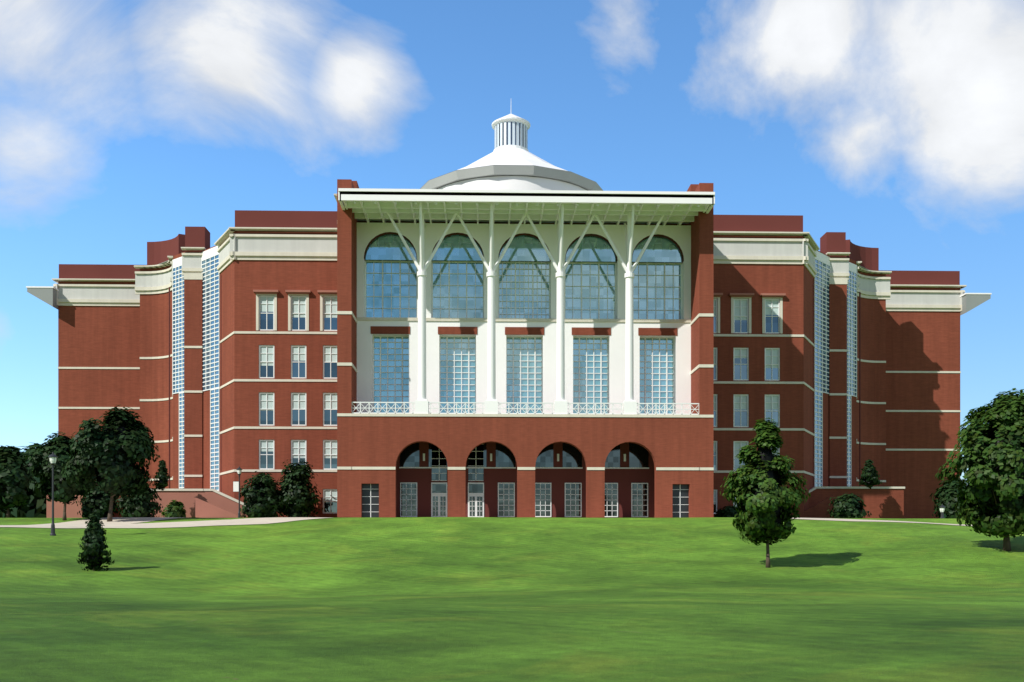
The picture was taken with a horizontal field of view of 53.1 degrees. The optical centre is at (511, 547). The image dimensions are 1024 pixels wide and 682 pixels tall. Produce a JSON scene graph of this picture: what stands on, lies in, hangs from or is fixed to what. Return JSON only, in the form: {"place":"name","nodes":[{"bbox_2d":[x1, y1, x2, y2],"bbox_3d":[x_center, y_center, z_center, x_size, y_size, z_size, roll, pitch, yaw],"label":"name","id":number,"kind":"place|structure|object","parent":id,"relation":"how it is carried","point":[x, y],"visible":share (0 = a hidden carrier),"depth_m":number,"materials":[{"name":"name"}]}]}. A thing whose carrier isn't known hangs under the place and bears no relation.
{"place":"outdoors","nodes":[
{"label":"outdoors","id":0,"kind":"place"},
{"bbox_2d":[0,517,325,527],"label":"path","id":1,"kind":"structure","parent":0,"point":[245,521],"depth_m":81.17,"materials":[{"name":"concrete"}]},
{"bbox_2d":[17,517,197,526],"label":"path spur","id":2,"kind":"structure","parent":1,"relation":"on","point":[118,520],"depth_m":85.25,"materials":[{"name":"concrete"}]},
{"bbox_2d":[0,517,1023,681],"bbox_3d":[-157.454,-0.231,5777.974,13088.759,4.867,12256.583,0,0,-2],"label":"ground","id":3,"kind":"structure","parent":0,"point":[470,599],"depth_m":34.06,"materials":[{"name":"green plant"}]},
{"bbox_2d":[0,445,33,517],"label":"tree","id":4,"kind":"object","parent":3,"relation":"on","point":[15,489],"depth_m":91.72,"materials":[{"name":"green plant"}]},
{"bbox_2d":[0,442,47,517],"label":"tree","id":5,"kind":"object","parent":3,"relation":"on","point":[35,507],"visible":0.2,"depth_m":155.56,"materials":[{"name":"green plant"}]},
{"bbox_2d":[18,443,43,451],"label":"tree","id":6,"kind":"object","parent":3,"relation":"on","point":[29,447],"depth_m":168.03,"materials":[{"name":"green plant"}]},
{"bbox_2d":[48,453,57,535],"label":"lamp post","id":7,"kind":"object","parent":3,"relation":"on","point":[52,523],"visible":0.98,"depth_m":69.10,"materials":[{"name":"metal"}]},
{"bbox_2d":[49,457,56,462],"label":"lamp post globe","id":8,"kind":"object","parent":7,"relation":"attached to","point":[52,459],"visible":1,"depth_m":68.99,"materials":[{"name":"white glass"}]},
{"bbox_2d":[23,431,97,520],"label":"tree","id":9,"kind":"object","parent":3,"relation":"on","point":[67,491],"depth_m":85.54,"materials":[{"name":"green plant"}]},
{"bbox_2d":[76,513,114,570],"bbox_3d":[-22.117,-0.280,54.499,2.056,3.244,1.926,0,0,-2],"label":"conifer tree","id":10,"kind":"object","parent":3,"relation":"on","point":[94,538],"depth_m":54.07,"materials":[{"name":"green plant"}]},
{"bbox_2d":[76,480,121,517],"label":"shrub","id":11,"kind":"object","parent":3,"relation":"on","point":[97,500],"visible":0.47,"depth_m":97.80,"materials":[{"name":"green plant"}]},
{"bbox_2d":[61,405,159,521],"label":"tree","id":12,"kind":"object","parent":3,"relation":"on","point":[114,450],"depth_m":83.47,"materials":[{"name":"green plant"}]},
{"bbox_2d":[116,484,162,516],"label":"shrub","id":13,"kind":"object","parent":3,"relation":"on","point":[142,505],"visible":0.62,"depth_m":95.93,"materials":[{"name":"green plant"}]},
{"bbox_2d":[46,491,247,517],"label":"site walls","id":14,"kind":"structure","parent":3,"relation":"on","point":[205,504],"depth_m":104.13,"materials":[{"name":"red brick"}]},
{"bbox_2d":[152,460,170,490],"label":"conifer tree","id":15,"kind":"object","parent":14,"relation":"on","point":[162,476],"visible":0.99,"depth_m":101.28,"materials":[{"name":"green plant"}]},
{"bbox_2d":[161,500,186,516],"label":"shrub","id":16,"kind":"object","parent":3,"relation":"on","point":[174,508],"visible":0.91,"depth_m":94.58,"materials":[{"name":"green plant"}]},
{"bbox_2d":[233,466,241,517],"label":"lamp post","id":17,"kind":"object","parent":3,"relation":"on","point":[239,513],"visible":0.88,"depth_m":99.24,"materials":[{"name":"metal"}]},
{"bbox_2d":[238,471,287,517],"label":"shrub","id":18,"kind":"object","parent":3,"relation":"on","point":[261,495],"visible":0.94,"depth_m":100.54,"materials":[{"name":"green plant"}]},
{"bbox_2d":[277,459,322,516],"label":"shrub","id":19,"kind":"object","parent":3,"relation":"on","point":[298,494],"visible":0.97,"depth_m":101.84,"materials":[{"name":"green plant"}]},
{"bbox_2d":[58,179,959,518],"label":"brick wall","id":20,"kind":"structure","parent":3,"relation":"on","point":[132,335],"depth_m":122.77,"materials":[{"name":"red brick"}]},
{"bbox_2d":[26,188,991,481],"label":"trim","id":21,"kind":"structure","parent":20,"relation":"attached to","point":[558,237],"depth_m":97.85,"materials":[{"name":"white stone"}]},
{"bbox_2d":[54,236,963,304],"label":"cornice","id":22,"kind":"structure","parent":20,"relation":"attached to","point":[301,244],"depth_m":113.94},
{"bbox_2d":[27,288,990,314],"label":"library eaves","id":23,"kind":"object","parent":20,"relation":"attached to","point":[49,297],"visible":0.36,"depth_m":126.66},
{"bbox_2d":[59,210,959,284],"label":"library parapets","id":24,"kind":"object","parent":20,"relation":"attached to","point":[158,252],"visible":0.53,"depth_m":116.42,"materials":[{"name":"red brick"}]},
{"bbox_2d":[438,176,586,190],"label":"dome drum","id":25,"kind":"object","parent":20,"relation":"on","point":[510,183],"visible":0.11,"depth_m":134.03,"materials":[{"name":"white paint"}]},
{"bbox_2d":[426,148,601,188],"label":"dome roof","id":26,"kind":"structure","parent":25,"relation":"on","point":[510,156],"depth_m":138.81,"materials":[{"name":"white metal"}]},
{"bbox_2d":[499,122,519,145],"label":"lantern","id":27,"kind":"object","parent":26,"relation":"on","point":[507,133],"visible":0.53,"depth_m":143.94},
{"bbox_2d":[492,114,529,151],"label":"lantern frame","id":28,"kind":"object","parent":26,"relation":"on","point":[510,117],"visible":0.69,"depth_m":143.94,"materials":[{"name":"white metal"}]},
{"bbox_2d":[494,121,527,148],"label":"lantern slats","id":29,"kind":"object","parent":28,"relation":"attached to","point":[523,135],"visible":0.74,"depth_m":144.12,"materials":[{"name":"white metal"}]},
{"bbox_2d":[420,165,602,190],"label":"dome base","id":30,"kind":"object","parent":26,"relation":"attached to","point":[570,177],"depth_m":134.32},
{"bbox_2d":[172,201,856,516],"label":"window frames","id":31,"kind":"structure","parent":20,"relation":"attached to","point":[439,495],"depth_m":99.22,"materials":[{"name":"white metal"}]},
{"bbox_2d":[173,255,855,489],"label":"window strips","id":32,"kind":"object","parent":20,"relation":"attached to","point":[217,363],"depth_m":113.98,"materials":[{"name":"glass"}]},
{"bbox_2d":[169,275,860,491],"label":"library downpipes","id":33,"kind":"object","parent":20,"relation":"attached to","point":[813,384],"visible":0.44,"depth_m":115.79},
{"bbox_2d":[184,279,846,488],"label":"library brick","id":34,"kind":"object","parent":20,"relation":"on","point":[193,377],"visible":0.64,"depth_m":113.82,"materials":[{"name":"red brick"}]},
{"bbox_2d":[220,260,813,517],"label":"library wing","id":35,"kind":"object","parent":20,"relation":"on","point":[242,280],"visible":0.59,"depth_m":107.39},
{"bbox_2d":[260,312,777,512],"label":"window panes","id":36,"kind":"structure","parent":35,"relation":"in","point":[334,374],"depth_m":106.46,"materials":[{"name":"blue glass"}]},
{"bbox_2d":[253,290,785,296],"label":"pink library stone","id":37,"kind":"object","parent":35,"relation":"attached to","point":[335,292],"visible":0.81,"depth_m":105.98,"materials":[{"name":"stone"}]},
{"bbox_2d":[260,297,777,503],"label":"library wing blinds","id":38,"kind":"object","parent":20,"relation":"attached to","point":[334,359],"visible":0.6,"depth_m":106.45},
{"bbox_2d":[364,232,683,262],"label":"arch trim","id":39,"kind":"structure","parent":20,"relation":"attached to","point":[520,234],"depth_m":98.16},
{"bbox_2d":[337,317,713,469],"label":"trim band","id":40,"kind":"object","parent":20,"relation":"on","point":[522,415],"visible":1,"depth_m":94.36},
{"bbox_2d":[151,486,904,505],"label":"wall coping","id":41,"kind":"object","parent":20,"relation":"on","point":[242,503],"visible":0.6,"depth_m":110.36,"materials":[{"name":"stone"}]},
{"bbox_2d":[859,459,881,488],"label":"shrub","id":42,"kind":"object","parent":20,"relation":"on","point":[869,476],"depth_m":107.23,"materials":[{"name":"green plant"}]},
{"bbox_2d":[396,442,654,517],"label":"library arcade wall","id":43,"kind":"structure","parent":3,"relation":"on","point":[558,479],"depth_m":98.04,"materials":[{"name":"red brick"}]},
{"bbox_2d":[351,326,699,517],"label":"brick wall","id":44,"kind":"structure","parent":3,"relation":"on","point":[381,441],"depth_m":94.10,"materials":[{"name":"red brick"}]},
{"bbox_2d":[362,484,688,517],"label":"windows","id":45,"kind":"structure","parent":44,"relation":"in","point":[680,497],"depth_m":95.00,"materials":[{"name":"glass"}]},
{"bbox_2d":[714,506,738,516],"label":"shrub","id":46,"kind":"object","parent":3,"relation":"on","point":[729,511],"visible":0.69,"depth_m":102.90,"materials":[{"name":"green plant"}]},
{"bbox_2d":[720,417,810,567],"bbox_3d":[14.415,-3.104,58.291,5.002,8.590,4.788,0,0,-2],"label":"tree","id":47,"kind":"object","parent":3,"relation":"on","point":[764,500],"depth_m":57.76,"materials":[{"name":"green plant"}]},
{"bbox_2d":[827,493,871,517],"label":"shrub","id":48,"kind":"object","parent":3,"relation":"on","point":[850,505],"visible":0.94,"depth_m":102.98,"materials":[{"name":"green plant"}]},
{"bbox_2d":[804,489,903,517],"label":"site walls","id":49,"kind":"structure","parent":3,"relation":"on","point":[883,503],"depth_m":110.62,"materials":[{"name":"brick"}]},
{"bbox_2d":[939,504,945,518],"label":"lamp post","id":50,"kind":"object","parent":3,"relation":"on","point":[942,513],"visible":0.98,"depth_m":93.51,"materials":[{"name":"metal"}]},
{"bbox_2d":[930,477,967,518],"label":"shrub","id":51,"kind":"object","parent":3,"relation":"on","point":[947,494],"visible":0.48,"depth_m":100.36,"materials":[{"name":"green plant"}]},
{"bbox_2d":[935,388,1023,550],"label":"tree","id":52,"kind":"object","parent":3,"relation":"on","point":[991,439],"depth_m":61.37,"materials":[{"name":"green plant"}]},
{"bbox_2d":[0,0,1023,478],"label":"sky","id":53,"kind":"structure","parent":0,"point":[896,127],"materials":[{"name":"blue"}]},
{"bbox_2d":[365,234,681,413],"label":"windows","id":54,"kind":"structure","parent":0,"point":[520,248],"depth_m":98.93,"materials":[{"name":"blue glass"}]},
{"bbox_2d":[400,442,648,515],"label":"arched entrance windows","id":55,"kind":"structure","parent":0,"point":[572,456],"depth_m":97.91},
{"bbox_2d":[793,518,971,525],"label":"path","id":56,"kind":"structure","parent":0,"point":[834,519],"depth_m":85.14,"materials":[{"name":"concrete"}]}
]}

